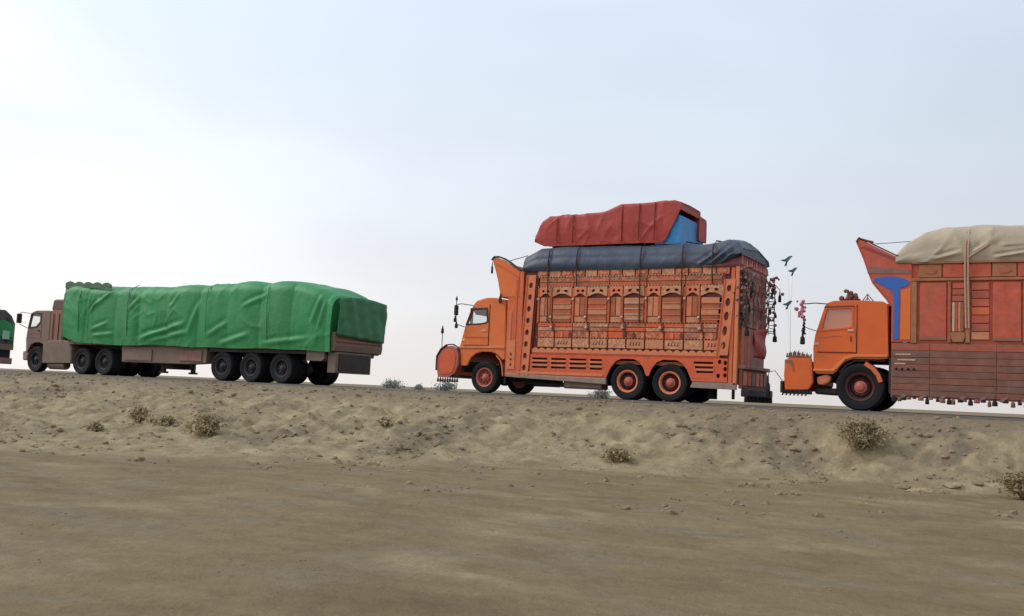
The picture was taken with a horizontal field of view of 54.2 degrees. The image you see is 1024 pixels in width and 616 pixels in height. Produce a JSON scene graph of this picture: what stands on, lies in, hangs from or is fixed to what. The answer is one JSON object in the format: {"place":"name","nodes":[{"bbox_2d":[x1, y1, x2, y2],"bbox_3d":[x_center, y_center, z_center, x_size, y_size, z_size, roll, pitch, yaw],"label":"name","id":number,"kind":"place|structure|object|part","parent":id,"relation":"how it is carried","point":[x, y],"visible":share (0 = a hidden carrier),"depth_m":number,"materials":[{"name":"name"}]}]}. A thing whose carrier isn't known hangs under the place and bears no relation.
{"place":"outdoors","nodes":[
{"label":"outdoors","id":0,"kind":"place"},
{"bbox_2d":[0,368,1023,615],"bbox_3d":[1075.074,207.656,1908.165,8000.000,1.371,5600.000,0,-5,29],"label":"ground","id":1,"kind":"structure","parent":0,"point":[892,564],"depth_m":12.18,"materials":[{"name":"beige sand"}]},
{"bbox_2d":[83,419,107,431],"bbox_3d":[-8.601,2.447,20.596,0.393,0.321,0.594,0,-5,29],"label":"desert shrub","id":2,"kind":"object","parent":1,"relation":"on","point":[96,426],"visible":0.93,"depth_m":20.57,"materials":[{"name":"brown plant"}]},
{"bbox_2d":[126,405,154,422],"bbox_3d":[-8.176,2.337,21.972,0.570,0.429,0.637,0,-5,29],"label":"desert shrub","id":3,"kind":"object","parent":1,"relation":"on","point":[139,414],"visible":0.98,"depth_m":21.92,"materials":[{"name":"brown plant"}]},
{"bbox_2d":[152,415,175,426],"bbox_3d":[-7.499,2.456,21.615,0.467,0.314,0.628,2,-5,5],"label":"desert shrub","id":4,"kind":"object","parent":1,"relation":"on","point":[166,421],"visible":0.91,"depth_m":21.48,"materials":[{"name":"beige plant"}]},
{"bbox_2d":[179,408,225,436],"bbox_3d":[-6.362,2.349,20.569,0.810,0.616,0.964,1,-5,14],"label":"desert shrub","id":5,"kind":"object","parent":1,"relation":"on","point":[208,424],"visible":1,"depth_m":20.46,"materials":[{"name":"beige plant"}]},
{"bbox_2d":[376,417,393,425],"bbox_3d":[-2.780,2.501,21.953,0.378,0.247,0.352,-1,-6,39],"label":"desert shrub","id":6,"kind":"object","parent":1,"relation":"on","point":[383,421],"visible":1,"depth_m":21.89,"materials":[{"name":"beige plant"}]},
{"bbox_2d":[380,378,404,388],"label":"scrub tree","id":7,"kind":"object","parent":1,"relation":"on","point":[389,383],"visible":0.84,"depth_m":217.07,"materials":[{"name":"green plant"}]},
{"bbox_2d":[411,383,424,389],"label":"scrub tree","id":8,"kind":"object","parent":1,"relation":"on","point":[419,387],"visible":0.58,"depth_m":217.97,"materials":[{"name":"green plant"}]},
{"bbox_2d":[431,380,457,390],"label":"scrub tree","id":9,"kind":"object","parent":1,"relation":"on","point":[447,386],"visible":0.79,"depth_m":218.02,"materials":[{"name":"plant"}]},
{"bbox_2d":[0,375,1021,524],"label":"sandy clods","id":10,"kind":"object","parent":1,"relation":"on","point":[466,426],"visible":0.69,"depth_m":21.30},
{"bbox_2d":[586,389,611,397],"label":"scrub tree","id":11,"kind":"object","parent":1,"relation":"on","point":[600,394],"visible":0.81,"depth_m":217.77,"materials":[{"name":"green plant"}]},
{"bbox_2d":[601,444,634,461],"bbox_3d":[2.125,2.959,20.298,0.769,0.425,0.809,0,-5,29],"label":"desert shrub","id":12,"kind":"object","parent":1,"relation":"on","point":[616,454],"visible":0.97,"depth_m":20.10,"materials":[{"name":"beige plant"}]},
{"bbox_2d":[833,413,893,448],"bbox_3d":[7.125,2.490,20.216,1.182,0.739,1.314,0,-5,29],"label":"desert shrub","id":13,"kind":"object","parent":1,"relation":"on","point":[860,433],"visible":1,"depth_m":20.10,"materials":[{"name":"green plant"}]},
{"bbox_2d":[891,484,910,489],"bbox_3d":[6.981,3.223,17.956,0.332,0.113,0.230,0,-5,29],"label":"rock","id":14,"kind":"object","parent":1,"relation":"on","point":[905,487],"visible":0.77,"depth_m":17.90,"materials":[{"name":"beige stone"}]},
{"bbox_2d":[905,487,934,492],"bbox_3d":[7.167,3.189,17.448,0.577,0.122,0.460,5,-5,-25],"label":"rock","id":15,"kind":"object","parent":1,"relation":"on","point":[920,490],"visible":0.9,"depth_m":17.32,"materials":[{"name":"beige stone"}]},
{"bbox_2d":[942,482,960,488],"bbox_3d":[8.127,3.269,18.467,0.328,0.141,0.355,0,-5,29],"label":"rock","id":16,"kind":"object","parent":1,"relation":"on","point":[954,485],"visible":1,"depth_m":18.33,"materials":[{"name":"beige stone"}]},
{"bbox_2d":[971,480,983,485],"bbox_3d":[8.582,3.235,18.443,0.219,0.104,0.303,0,-5,29],"label":"rock","id":17,"kind":"object","parent":1,"relation":"on","point":[979,483],"visible":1,"depth_m":18.35,"materials":[{"name":"beige stone"}]},
{"bbox_2d":[990,466,1023,499],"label":"desert shrub","id":18,"kind":"object","parent":1,"relation":"on","point":[1015,485],"visible":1,"depth_m":16.99,"materials":[{"name":"beige plant"}]},
{"bbox_2d":[0,370,1023,420],"bbox_3d":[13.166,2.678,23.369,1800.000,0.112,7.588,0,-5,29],"label":"road","id":19,"kind":"structure","parent":0,"point":[709,404],"depth_m":26.33,"materials":[{"name":"grey asphalt"}]},
{"bbox_2d":[0,310,14,363],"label":"lorry","id":20,"kind":"object","parent":19,"relation":"on","point":[7,327],"visible":1,"depth_m":43.50,"materials":[{"name":"paint"}]},
{"bbox_2d":[16,281,381,384],"bbox_3d":[-11.931,0.843,36.895,16.005,3.549,2.960,0,-5,29],"label":"articulated lorry","id":21,"kind":"object","parent":19,"relation":"on","point":[49,345],"visible":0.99,"depth_m":35.37,"materials":[{"name":"paint"}]},
{"bbox_2d":[28,313,41,328],"bbox_3d":[-18.808,0.500,39.413,0.780,0.630,0.015,0,-5,29],"label":"window frame","id":22,"kind":"structure","parent":21,"relation":"in","point":[38,324],"depth_m":39.35,"materials":[{"name":"metal"}]},
{"bbox_2d":[28,323,41,337],"bbox_3d":[-18.787,0.884,39.347,0.799,0.577,0.037,0,-5,29],"label":"door","id":23,"kind":"structure","parent":21,"relation":"in","point":[36,332],"depth_m":39.31,"materials":[{"name":"brown paint"}]},
{"bbox_2d":[125,349,152,360],"bbox_3d":[-13.590,1.705,36.387,1.400,0.400,0.040,0,-5,29],"label":"locker door","id":24,"kind":"structure","parent":21,"relation":"in","point":[130,354],"depth_m":36.36,"materials":[{"name":"brown paint"}]},
{"bbox_2d":[179,350,201,360],"bbox_3d":[-11.280,1.671,35.089,1.100,0.380,0.040,0,-5,29],"label":"locker door","id":25,"kind":"structure","parent":21,"relation":"in","point":[184,355],"depth_m":35.06,"materials":[{"name":"paint"}]},
{"bbox_2d":[61,281,386,355],"bbox_3d":[-10.750,0.289,36.237,13.540,2.482,2.890,0,-5,29],"label":"tarpaulin load","id":26,"kind":"object","parent":21,"relation":"on","point":[291,315],"visible":0.98,"depth_m":34.24},
{"bbox_2d":[435,255,783,402],"bbox_3d":[2.610,0.590,28.741,9.708,4.009,2.860,0,-5,29],"label":"decorated truck","id":27,"kind":"object","parent":19,"relation":"on","point":[592,333],"visible":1,"depth_m":27.22,"materials":[{"name":"metal"}]},
{"bbox_3d":[-1.042,0.498,29.391,0.857,1.227,0.037,0,-5,29],"label":"door","id":28,"kind":"part","parent":27,"relation":"part of","materials":[{"name":"orange paint"}]},
{"bbox_3d":[-1.020,0.246,29.417,0.790,0.520,0.017,0,-5,29],"label":"window frame","id":29,"kind":"part","parent":27,"relation":"part of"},
{"bbox_2d":[510,239,769,321],"bbox_3d":[3.429,-0.650,28.376,7.033,2.293,2.798,0,-5,29],"label":"tarped load","id":30,"kind":"object","parent":27,"relation":"on","point":[728,253],"visible":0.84,"depth_m":26.99,"materials":[{"name":"fabric"}]},
{"bbox_2d":[535,200,706,247],"bbox_3d":[3.116,-2.274,28.790,4.420,1.206,2.206,0,-5,29],"label":"red tarped bundle","id":31,"kind":"object","parent":30,"relation":"on","point":[637,224],"visible":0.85,"depth_m":27.81,"materials":[{"name":"fabric"}]},
{"bbox_2d":[655,214,702,244],"bbox_3d":[4.673,-2.064,27.875,0.690,0.857,1.996,0,-5,29],"label":"blue bale","id":32,"kind":"object","parent":30,"relation":"on","point":[683,229],"visible":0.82,"depth_m":27.13},
{"bbox_2d":[765,237,1023,410],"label":"decorated truck","id":33,"kind":"object","parent":19,"relation":"on","point":[918,338],"visible":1,"depth_m":23.41,"materials":[{"name":"metal"}]},
{"bbox_3d":[7.915,0.271,24.382,0.799,0.619,0.015,0,-5,29],"label":"window frame","id":34,"kind":"part","parent":33,"relation":"part of","materials":[{"name":"orange paint"}]},
{"bbox_3d":[7.908,0.500,24.347,0.944,1.182,0.039,0,-5,29],"label":"door","id":35,"kind":"part","parent":33,"relation":"part of","materials":[{"name":"orange paint"}]},
{"bbox_2d":[895,225,1023,327],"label":"canvas load","id":36,"kind":"object","parent":33,"relation":"in","point":[984,242],"visible":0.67,"depth_m":23.03,"materials":[{"name":"fabric"}]},
{"bbox_2d":[0,0,1023,413],"label":"sky","id":37,"kind":"structure","parent":0,"point":[385,152],"materials":[{"name":"white"}]}
]}

